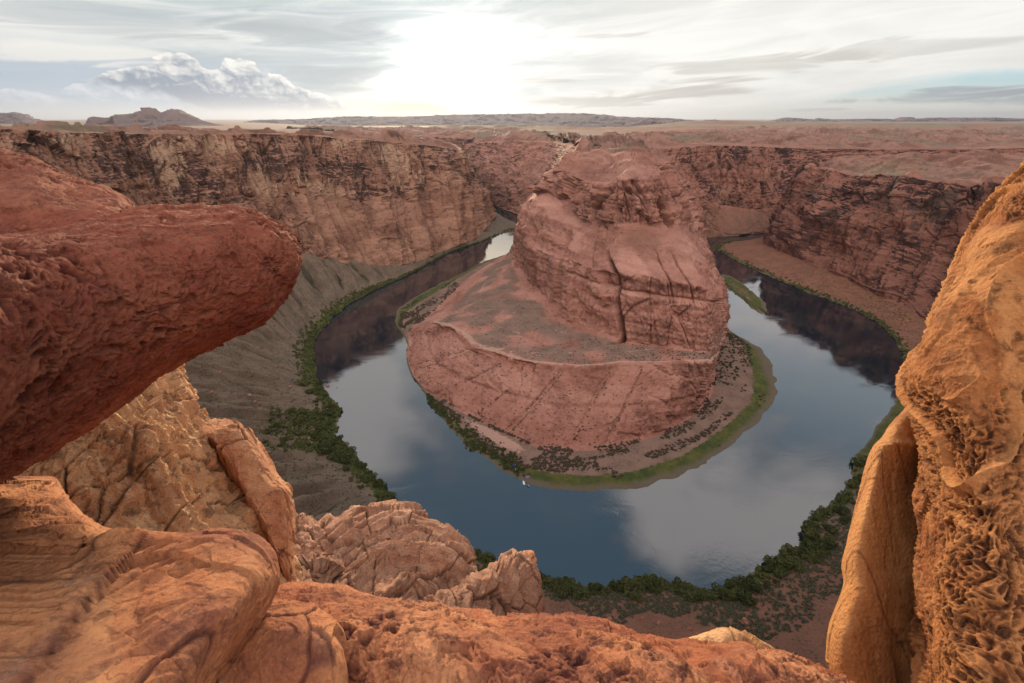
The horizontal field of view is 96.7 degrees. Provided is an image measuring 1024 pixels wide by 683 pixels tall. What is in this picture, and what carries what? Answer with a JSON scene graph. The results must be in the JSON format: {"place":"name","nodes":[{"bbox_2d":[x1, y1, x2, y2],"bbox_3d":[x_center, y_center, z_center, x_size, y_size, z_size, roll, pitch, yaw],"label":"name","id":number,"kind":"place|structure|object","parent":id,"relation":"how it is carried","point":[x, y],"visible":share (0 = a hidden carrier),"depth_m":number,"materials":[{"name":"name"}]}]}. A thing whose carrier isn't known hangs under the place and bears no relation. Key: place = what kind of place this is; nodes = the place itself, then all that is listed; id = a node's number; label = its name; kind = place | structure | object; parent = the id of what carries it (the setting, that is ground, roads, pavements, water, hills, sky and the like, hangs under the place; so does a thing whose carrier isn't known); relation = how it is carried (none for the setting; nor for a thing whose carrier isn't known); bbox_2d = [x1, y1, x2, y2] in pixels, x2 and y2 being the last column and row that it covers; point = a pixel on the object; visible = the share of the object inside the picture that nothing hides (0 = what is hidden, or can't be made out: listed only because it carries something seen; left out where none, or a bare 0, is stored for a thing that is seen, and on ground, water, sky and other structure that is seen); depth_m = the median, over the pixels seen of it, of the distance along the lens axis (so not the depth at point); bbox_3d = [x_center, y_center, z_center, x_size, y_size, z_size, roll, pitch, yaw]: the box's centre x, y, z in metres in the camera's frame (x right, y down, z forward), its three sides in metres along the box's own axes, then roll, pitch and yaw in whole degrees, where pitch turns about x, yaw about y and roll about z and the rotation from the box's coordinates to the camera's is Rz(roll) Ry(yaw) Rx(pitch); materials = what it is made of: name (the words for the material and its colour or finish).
{"place":"outdoors","nodes":[
{"label":"outdoors","id":0,"kind":"place"},
{"bbox_2d":[0,112,44,123],"bbox_3d":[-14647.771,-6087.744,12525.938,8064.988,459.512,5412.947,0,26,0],"label":"mountain","id":1,"kind":"structure","parent":0,"point":[11,118],"depth_m":11817.35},
{"bbox_2d":[84,107,222,126],"bbox_3d":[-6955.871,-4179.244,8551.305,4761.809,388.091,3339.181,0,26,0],"label":"mountain","id":2,"kind":"structure","parent":0,"point":[148,117],"depth_m":8009.88,"materials":[{"name":"stone"}]},
{"bbox_2d":[0,121,1023,668],"bbox_3d":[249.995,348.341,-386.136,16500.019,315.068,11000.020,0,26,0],"label":"canyon walls","id":3,"kind":"structure","parent":0,"point":[358,209],"depth_m":832.26,"materials":[{"name":"stone"}]},
{"bbox_2d":[0,476,279,682],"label":"mottled shelf","id":4,"kind":"object","parent":3,"relation":"on","point":[85,598],"visible":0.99,"depth_m":1.30,"materials":[{"name":"stone"}]},
{"bbox_2d":[0,148,302,483],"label":"overhanging rock","id":5,"kind":"object","parent":3,"relation":"on","point":[112,301],"visible":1,"depth_m":1.76,"materials":[{"name":"red stone"}]},
{"bbox_2d":[17,363,302,584],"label":"leaning slab","id":6,"kind":"structure","parent":3,"relation":"on","point":[146,459],"depth_m":4.16,"materials":[{"name":"beige stone"}]},
{"bbox_2d":[196,418,296,581],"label":"split block","id":7,"kind":"structure","parent":6,"relation":"on","point":[244,459],"depth_m":4.76,"materials":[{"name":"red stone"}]},
{"bbox_2d":[215,599,348,682],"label":"smooth slab","id":8,"kind":"structure","parent":3,"relation":"on","point":[292,641],"depth_m":1.53,"materials":[{"name":"stone"}]},
{"bbox_2d":[289,439,304,446],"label":"bush","id":9,"kind":"object","parent":3,"relation":"on","point":[298,441],"visible":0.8,"depth_m":446.25,"materials":[{"name":"green plant"}]},
{"bbox_2d":[294,415,305,423],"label":"bush","id":10,"kind":"object","parent":3,"relation":"on","point":[299,419],"visible":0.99,"depth_m":482.70,"materials":[{"name":"green plant"}]},
{"bbox_2d":[294,409,306,417],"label":"bush","id":11,"kind":"object","parent":3,"relation":"on","point":[301,412],"visible":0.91,"depth_m":489.59,"materials":[{"name":"green plant"}]},
{"bbox_2d":[295,378,306,386],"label":"bush","id":12,"kind":"object","parent":3,"relation":"on","point":[301,382],"visible":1,"depth_m":550.77,"materials":[{"name":"green plant"}]},
{"bbox_2d":[305,409,318,418],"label":"bush","id":13,"kind":"object","parent":3,"relation":"on","point":[311,415],"visible":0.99,"depth_m":494.85,"materials":[{"name":"green plant"}]},
{"bbox_2d":[310,432,319,439],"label":"bush","id":14,"kind":"object","parent":3,"relation":"on","point":[316,435],"visible":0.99,"depth_m":459.23,"materials":[{"name":"green plant"}]},
{"bbox_2d":[294,512,338,556],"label":"rubble outcrop","id":15,"kind":"object","parent":3,"relation":"on","point":[309,528],"visible":0.1,"depth_m":105.06,"materials":[{"name":"stone"}]},
{"bbox_2d":[314,442,325,451],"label":"bush","id":16,"kind":"object","parent":3,"relation":"on","point":[317,446],"visible":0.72,"depth_m":443.48,"materials":[{"name":"green plant"}]},
{"bbox_2d":[317,443,332,455],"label":"bush","id":17,"kind":"object","parent":3,"relation":"on","point":[327,447],"visible":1,"depth_m":439.58,"materials":[{"name":"green plant"}]},
{"bbox_2d":[297,550,354,586],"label":"orange block","id":18,"kind":"structure","parent":3,"relation":"on","point":[318,566],"depth_m":27.96,"materials":[{"name":"stone"}]},
{"bbox_2d":[320,409,332,416],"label":"bush","id":19,"kind":"object","parent":3,"relation":"on","point":[328,413],"visible":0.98,"depth_m":502.43,"materials":[{"name":"green plant"}]},
{"bbox_2d":[321,430,332,438],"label":"bush","id":20,"kind":"object","parent":3,"relation":"on","point":[327,434],"visible":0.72,"depth_m":467.99,"materials":[{"name":"green plant"}]},
{"bbox_2d":[324,435,335,441],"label":"bush","id":21,"kind":"object","parent":3,"relation":"on","point":[330,438],"visible":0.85,"depth_m":462.21,"materials":[{"name":"green plant"}]},
{"bbox_2d":[326,451,345,459],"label":"bush","id":22,"kind":"object","parent":3,"relation":"on","point":[333,455],"visible":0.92,"depth_m":435.38,"materials":[{"name":"green plant"}]},
{"bbox_2d":[336,441,349,449],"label":"bush","id":23,"kind":"object","parent":3,"relation":"on","point":[342,444],"visible":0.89,"depth_m":458.50,"materials":[{"name":"green plant"}]},
{"bbox_2d":[337,454,350,464],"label":"bush","id":24,"kind":"object","parent":3,"relation":"on","point":[345,459],"visible":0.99,"depth_m":432.30,"materials":[{"name":"green plant"}]},
{"bbox_2d":[346,446,356,451],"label":"bush","id":25,"kind":"object","parent":3,"relation":"on","point":[350,448],"visible":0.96,"depth_m":453.53,"materials":[{"name":"green plant"}]},
{"bbox_2d":[356,462,367,468],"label":"bush","id":26,"kind":"object","parent":3,"relation":"on","point":[364,465],"visible":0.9,"depth_m":430.42,"materials":[{"name":"green plant"}]},
{"bbox_2d":[361,476,371,482],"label":"bush","id":27,"kind":"object","parent":3,"relation":"on","point":[365,479],"visible":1,"depth_m":412.13,"materials":[{"name":"green plant"}]},
{"bbox_2d":[372,478,386,486],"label":"bush","id":28,"kind":"object","parent":3,"relation":"on","point":[380,482],"visible":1,"depth_m":409.99,"materials":[{"name":"green plant"}]},
{"bbox_2d":[304,499,476,601],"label":"ridged outcrop","id":29,"kind":"object","parent":3,"relation":"on","point":[404,550],"visible":0.41,"depth_m":87.83,"materials":[{"name":"stone"}]},
{"bbox_2d":[386,491,396,497],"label":"bush","id":30,"kind":"object","parent":3,"relation":"on","point":[392,494],"visible":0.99,"depth_m":399.19,"materials":[{"name":"green plant"}]},
{"bbox_2d":[474,549,481,559],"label":"bush","id":31,"kind":"object","parent":3,"relation":"on","point":[477,552],"visible":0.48,"depth_m":343.37,"materials":[{"name":"green plant"}]},
{"bbox_2d":[417,548,546,616],"bbox_3d":[-3.875,28.882,47.301,15.918,16.468,19.258,0,26,0],"label":"sloping outcrop","id":32,"kind":"object","parent":3,"relation":"on","point":[510,581],"visible":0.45,"depth_m":45.20,"materials":[{"name":"stone"}]},
{"bbox_2d":[523,550,536,563],"bbox_3d":[1.657,25.509,52.194,2.356,3.382,2.708,0,26,0],"label":"perched boulder","id":33,"kind":"object","parent":32,"relation":"on","point":[530,554],"visible":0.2,"depth_m":51.56,"materials":[{"name":"red stone"}]},
{"bbox_2d":[482,551,494,562],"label":"bush","id":34,"kind":"object","parent":3,"relation":"on","point":[487,557],"visible":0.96,"depth_m":342.27,"materials":[{"name":"green plant"}]},
{"bbox_2d":[541,575,557,589],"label":"bush","id":35,"kind":"object","parent":3,"relation":"on","point":[546,580],"visible":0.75,"depth_m":318.96,"materials":[{"name":"green plant"}]},
{"bbox_2d":[186,256,924,519],"bbox_3d":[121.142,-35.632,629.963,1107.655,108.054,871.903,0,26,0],"label":"slope tufts","id":36,"kind":"object","parent":3,"relation":"on","point":[286,480],"visible":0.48,"depth_m":585.15,"materials":[{"name":"green plant"}]},
{"bbox_2d":[551,584,562,596],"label":"bush","id":37,"kind":"object","parent":3,"relation":"on","point":[556,589],"visible":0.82,"depth_m":311.35,"materials":[{"name":"green plant"}]},
{"bbox_2d":[273,581,853,682],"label":"front ledge","id":38,"kind":"object","parent":3,"relation":"on","point":[395,640],"visible":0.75,"depth_m":1.71,"materials":[{"name":"stone"}]},
{"bbox_2d":[686,626,774,649],"bbox_3d":[1.092,1.619,2.300,0.524,0.499,0.301,-11,28,-22],"label":"rock knob","id":39,"kind":"object","parent":38,"relation":"attached to","point":[724,635],"visible":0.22,"depth_m":2.22,"materials":[{"name":"beige stone"}]},
{"bbox_2d":[559,585,570,598],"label":"bush","id":40,"kind":"object","parent":3,"relation":"on","point":[565,593],"visible":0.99,"depth_m":307.71,"materials":[{"name":"green plant"}]},
{"bbox_2d":[558,577,571,587],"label":"bush","id":41,"kind":"object","parent":3,"relation":"on","point":[567,578],"visible":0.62,"depth_m":320.04,"materials":[{"name":"green plant"}]},
{"bbox_2d":[566,577,576,591],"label":"bush","id":42,"kind":"object","parent":3,"relation":"on","point":[570,584],"visible":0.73,"depth_m":316.74,"materials":[{"name":"green plant"}]},
{"bbox_2d":[571,584,588,600],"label":"bush","id":43,"kind":"object","parent":3,"relation":"on","point":[578,594],"visible":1,"depth_m":308.13,"materials":[{"name":"green plant"}]},
{"bbox_2d":[260,228,910,597],"bbox_3d":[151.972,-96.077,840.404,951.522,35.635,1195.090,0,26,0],"label":"bank scrub","id":44,"kind":"object","parent":3,"relation":"on","point":[759,573],"visible":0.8,"depth_m":492.08,"materials":[{"name":"green plant"}]},
{"bbox_2d":[588,583,601,594],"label":"bush","id":45,"kind":"object","parent":3,"relation":"on","point":[597,586],"visible":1,"depth_m":315.94,"materials":[{"name":"green plant"}]},
{"bbox_2d":[609,580,623,591],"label":"bush","id":46,"kind":"object","parent":3,"relation":"on","point":[618,586],"visible":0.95,"depth_m":318.78,"materials":[{"name":"green plant"}]},
{"bbox_2d":[619,577,630,593],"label":"bush","id":47,"kind":"object","parent":3,"relation":"on","point":[626,585],"visible":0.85,"depth_m":318.56,"materials":[{"name":"green plant"}]},
{"bbox_2d":[623,576,637,584],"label":"bush","id":48,"kind":"object","parent":3,"relation":"on","point":[635,581],"visible":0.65,"depth_m":322.63,"materials":[{"name":"green plant"}]},
{"bbox_2d":[629,592,641,602],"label":"bush","id":49,"kind":"object","parent":3,"relation":"on","point":[632,596],"visible":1,"depth_m":308.08,"materials":[{"name":"green plant"}]},
{"bbox_2d":[641,583,653,592],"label":"bush","id":50,"kind":"object","parent":3,"relation":"on","point":[649,589],"visible":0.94,"depth_m":315.81,"materials":[{"name":"green plant"}]},
{"bbox_2d":[645,573,658,583],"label":"bush","id":51,"kind":"object","parent":3,"relation":"on","point":[653,575],"visible":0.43,"depth_m":323.84,"materials":[{"name":"green plant"}]},
{"bbox_2d":[647,578,660,591],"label":"bush","id":52,"kind":"object","parent":3,"relation":"on","point":[652,583],"visible":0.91,"depth_m":316.92,"materials":[{"name":"green plant"}]},
{"bbox_2d":[476,511,852,640],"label":"sage scrub","id":53,"kind":"object","parent":3,"relation":"on","point":[708,608],"visible":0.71,"depth_m":301.35,"materials":[{"name":"green plant"}]},
{"bbox_2d":[674,588,681,595],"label":"bush","id":54,"kind":"object","parent":3,"relation":"on","point":[677,592],"visible":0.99,"depth_m":312.38,"materials":[{"name":"green plant"}]},
{"bbox_2d":[672,576,689,588],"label":"bush","id":55,"kind":"object","parent":3,"relation":"on","point":[677,580],"visible":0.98,"depth_m":320.69,"materials":[{"name":"green plant"}]},
{"bbox_2d":[683,591,698,602],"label":"bush","id":56,"kind":"object","parent":3,"relation":"on","point":[689,595],"visible":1,"depth_m":306.94,"materials":[{"name":"green plant"}]},
{"bbox_2d":[693,593,703,603],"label":"bush","id":57,"kind":"object","parent":3,"relation":"on","point":[700,597],"visible":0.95,"depth_m":307.21,"materials":[{"name":"green plant"}]},
{"bbox_2d":[701,589,719,600],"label":"bush","id":58,"kind":"object","parent":3,"relation":"on","point":[713,596],"visible":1,"depth_m":309.43,"materials":[{"name":"green plant"}]},
{"bbox_2d":[711,581,726,589],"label":"bush","id":59,"kind":"object","parent":3,"relation":"on","point":[715,582],"visible":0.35,"depth_m":318.72,"materials":[{"name":"green plant"}]},
{"bbox_2d":[714,586,729,601],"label":"bush","id":60,"kind":"object","parent":3,"relation":"on","point":[719,592],"visible":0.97,"depth_m":310.42,"materials":[{"name":"green plant"}]},
{"bbox_2d":[727,587,738,600],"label":"bush","id":61,"kind":"object","parent":3,"relation":"on","point":[733,597],"visible":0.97,"depth_m":309.08,"materials":[{"name":"green plant"}]},
{"bbox_2d":[724,576,743,589],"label":"bush","id":62,"kind":"object","parent":3,"relation":"on","point":[729,583],"visible":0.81,"depth_m":321.50,"materials":[{"name":"green plant"}]},
{"bbox_2d":[735,589,756,606],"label":"bush","id":63,"kind":"object","parent":3,"relation":"on","point":[744,595],"visible":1,"depth_m":304.07,"materials":[{"name":"green plant"}]},
{"bbox_2d":[742,617,749,624],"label":"boulder","id":64,"kind":"object","parent":3,"relation":"on","point":[745,621],"visible":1,"depth_m":275.88,"materials":[{"name":"stone"}]},
{"bbox_2d":[741,575,762,593],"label":"bush","id":65,"kind":"object","parent":3,"relation":"on","point":[750,584],"visible":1,"depth_m":314.44,"materials":[{"name":"green plant"}]},
{"bbox_2d":[763,579,770,590],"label":"bush","id":66,"kind":"object","parent":3,"relation":"on","point":[765,584],"visible":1,"depth_m":314.95,"materials":[{"name":"green plant"}]},
{"bbox_2d":[761,564,773,572],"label":"bush","id":67,"kind":"object","parent":3,"relation":"on","point":[766,568],"visible":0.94,"depth_m":331.47,"materials":[{"name":"green plant"}]},
{"bbox_2d":[763,554,775,566],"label":"bush","id":68,"kind":"object","parent":3,"relation":"on","point":[765,559],"visible":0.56,"depth_m":340.15,"materials":[{"name":"green plant"}]},
{"bbox_2d":[773,564,788,578],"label":"bush","id":69,"kind":"object","parent":3,"relation":"on","point":[783,572],"visible":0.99,"depth_m":325.65,"materials":[{"name":"green plant"}]},
{"bbox_2d":[768,556,795,570],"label":"bush","id":70,"kind":"object","parent":3,"relation":"on","point":[783,561],"visible":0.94,"depth_m":331.26,"materials":[{"name":"green plant"}]},
{"bbox_2d":[778,544,788,556],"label":"bush","id":71,"kind":"object","parent":3,"relation":"on","point":[783,552],"visible":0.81,"depth_m":345.09,"materials":[{"name":"green plant"}]},
{"bbox_2d":[784,543,801,554],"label":"bush","id":72,"kind":"object","parent":3,"relation":"on","point":[790,547],"visible":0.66,"depth_m":348.31,"materials":[{"name":"green plant"}]},
{"bbox_2d":[784,555,802,566],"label":"bush","id":73,"kind":"object","parent":3,"relation":"on","point":[793,558],"visible":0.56,"depth_m":335.38,"materials":[{"name":"green plant"}]},
{"bbox_2d":[788,546,803,557],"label":"bush","id":74,"kind":"object","parent":3,"relation":"on","point":[795,552],"visible":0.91,"depth_m":342.17,"materials":[{"name":"green plant"}]},
{"bbox_2d":[794,562,804,572],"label":"bush","id":75,"kind":"object","parent":3,"relation":"on","point":[798,566],"visible":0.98,"depth_m":327.91,"materials":[{"name":"green plant"}]},
{"bbox_2d":[793,546,809,554],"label":"bush","id":76,"kind":"object","parent":3,"relation":"on","point":[804,549],"visible":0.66,"depth_m":345.15,"materials":[{"name":"green plant"}]},
{"bbox_2d":[801,553,814,563],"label":"bush","id":77,"kind":"object","parent":3,"relation":"on","point":[805,556],"visible":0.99,"depth_m":336.88,"materials":[{"name":"green plant"}]},
{"bbox_2d":[799,537,820,549],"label":"bush","id":78,"kind":"object","parent":3,"relation":"on","point":[805,540],"visible":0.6,"depth_m":351.91,"materials":[{"name":"green plant"}]},
{"bbox_2d":[802,523,820,540],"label":"bush","id":79,"kind":"object","parent":3,"relation":"on","point":[815,534],"visible":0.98,"depth_m":358.27,"materials":[{"name":"green plant"}]},
{"bbox_2d":[804,520,819,531],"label":"bush","id":80,"kind":"object","parent":3,"relation":"on","point":[816,525],"visible":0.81,"depth_m":365.15,"materials":[{"name":"green plant"}]},
{"bbox_2d":[806,542,818,553],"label":"bush","id":81,"kind":"object","parent":3,"relation":"on","point":[812,546],"visible":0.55,"depth_m":345.48,"materials":[{"name":"green plant"}]},
{"bbox_2d":[806,548,825,563],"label":"bush","id":82,"kind":"object","parent":3,"relation":"on","point":[816,560],"visible":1,"depth_m":335.88,"materials":[{"name":"green plant"}]},
{"bbox_2d":[809,510,825,520],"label":"bush","id":83,"kind":"object","parent":3,"relation":"on","point":[818,514],"visible":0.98,"depth_m":375.62,"materials":[{"name":"green plant"}]},
{"bbox_2d":[821,522,830,532],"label":"bush","id":84,"kind":"object","parent":3,"relation":"on","point":[826,526],"visible":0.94,"depth_m":360.62,"materials":[{"name":"green plant"}]},
{"bbox_2d":[819,505,832,512],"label":"bush","id":85,"kind":"object","parent":3,"relation":"on","point":[826,510],"visible":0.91,"depth_m":382.17,"materials":[{"name":"green plant"}]},
{"bbox_2d":[822,539,837,549],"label":"bush","id":86,"kind":"object","parent":3,"relation":"on","point":[828,543],"visible":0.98,"depth_m":343.36,"materials":[{"name":"green plant"}]},
{"bbox_2d":[824,533,835,542],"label":"bush","id":87,"kind":"object","parent":3,"relation":"on","point":[828,536],"visible":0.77,"depth_m":351.12,"materials":[{"name":"green plant"}]},
{"bbox_2d":[835,495,847,503],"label":"bush","id":88,"kind":"object","parent":3,"relation":"on","point":[845,499],"visible":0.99,"depth_m":393.07,"materials":[{"name":"green plant"}]},
{"bbox_2d":[833,506,850,516],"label":"bush","id":89,"kind":"object","parent":3,"relation":"on","point":[840,510],"visible":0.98,"depth_m":375.70,"materials":[{"name":"green plant"}]},
{"bbox_2d":[839,516,850,524],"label":"bush","id":90,"kind":"object","parent":3,"relation":"on","point":[843,520],"visible":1,"depth_m":362.79,"materials":[{"name":"green plant"}]},
{"bbox_2d":[844,479,857,488],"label":"bush","id":91,"kind":"object","parent":3,"relation":"on","point":[850,482],"visible":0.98,"depth_m":407.97,"materials":[{"name":"green plant"}]},
{"bbox_2d":[850,457,865,467],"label":"bush","id":92,"kind":"object","parent":3,"relation":"on","point":[858,459],"visible":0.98,"depth_m":435.99,"materials":[{"name":"green plant"}]},
{"bbox_2d":[825,408,919,682],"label":"smooth buttress","id":93,"kind":"structure","parent":3,"relation":"on","point":[869,628],"depth_m":2.65,"materials":[{"name":"orange stone"}]},
{"bbox_2d":[895,161,1023,682],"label":"pitted pillar","id":94,"kind":"structure","parent":3,"relation":"on","point":[959,381],"depth_m":1.86,"materials":[{"name":"orange stone"}]},
{"bbox_2d":[0,119,1023,135],"bbox_3d":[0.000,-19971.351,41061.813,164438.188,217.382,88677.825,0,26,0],"label":"desert plain","id":95,"kind":"structure","parent":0,"point":[681,126],"depth_m":4538.98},
{"bbox_2d":[246,113,696,125],"bbox_3d":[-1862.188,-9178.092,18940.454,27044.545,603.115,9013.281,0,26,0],"label":"mesa","id":96,"kind":"structure","parent":95,"relation":"on","point":[527,118],"depth_m":17755.91,"materials":[{"name":"stone"}]},
{"bbox_2d":[767,117,1023,121],"bbox_3d":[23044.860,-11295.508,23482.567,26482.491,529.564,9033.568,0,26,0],"label":"mesa","id":97,"kind":"structure","parent":95,"relation":"on","point":[938,119],"depth_m":22437.90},
{"bbox_2d":[0,0,1023,119],"label":"sky","id":98,"kind":"structure","parent":0,"point":[60,59],"materials":[{"name":"white"}]},
{"bbox_2d":[489,119,719,126],"bbox_3d":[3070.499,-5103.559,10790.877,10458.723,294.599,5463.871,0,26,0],"label":"hills","id":99,"kind":"structure","parent":0,"point":[643,122],"depth_m":10416.22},
{"bbox_2d":[313,205,903,589],"bbox_3d":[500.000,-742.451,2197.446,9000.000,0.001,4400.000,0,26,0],"label":"river","id":100,"kind":"structure","parent":0,"point":[746,502],"depth_m":452.55,"materials":[{"name":"liquid"}]},
{"bbox_2d":[286,125,1023,490],"bbox_3d":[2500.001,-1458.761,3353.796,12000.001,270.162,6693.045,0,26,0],"label":"canyon peninsula","id":101,"kind":"object","parent":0,"point":[568,199],"visible":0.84,"depth_m":576.95,"materials":[{"name":"stone"}]},
{"bbox_2d":[409,277,718,445],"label":"crack shrubs","id":102,"kind":"object","parent":101,"relation":"on","point":[554,378],"visible":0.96,"depth_m":501.20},
{"bbox_2d":[398,280,765,478],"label":"shelf scrub","id":103,"kind":"object","parent":101,"relation":"on","point":[446,408],"visible":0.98,"depth_m":469.35,"materials":[{"name":"plant"}]},
{"bbox_2d":[426,329,739,475],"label":"shore willows","id":104,"kind":"object","parent":101,"relation":"on","point":[443,412],"visible":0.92,"depth_m":478.90,"materials":[{"name":"green plant"}]},
{"bbox_2d":[721,274,766,313],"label":"river island","id":105,"kind":"structure","parent":0,"point":[756,303],"depth_m":864.89,"materials":[{"name":"plant"}]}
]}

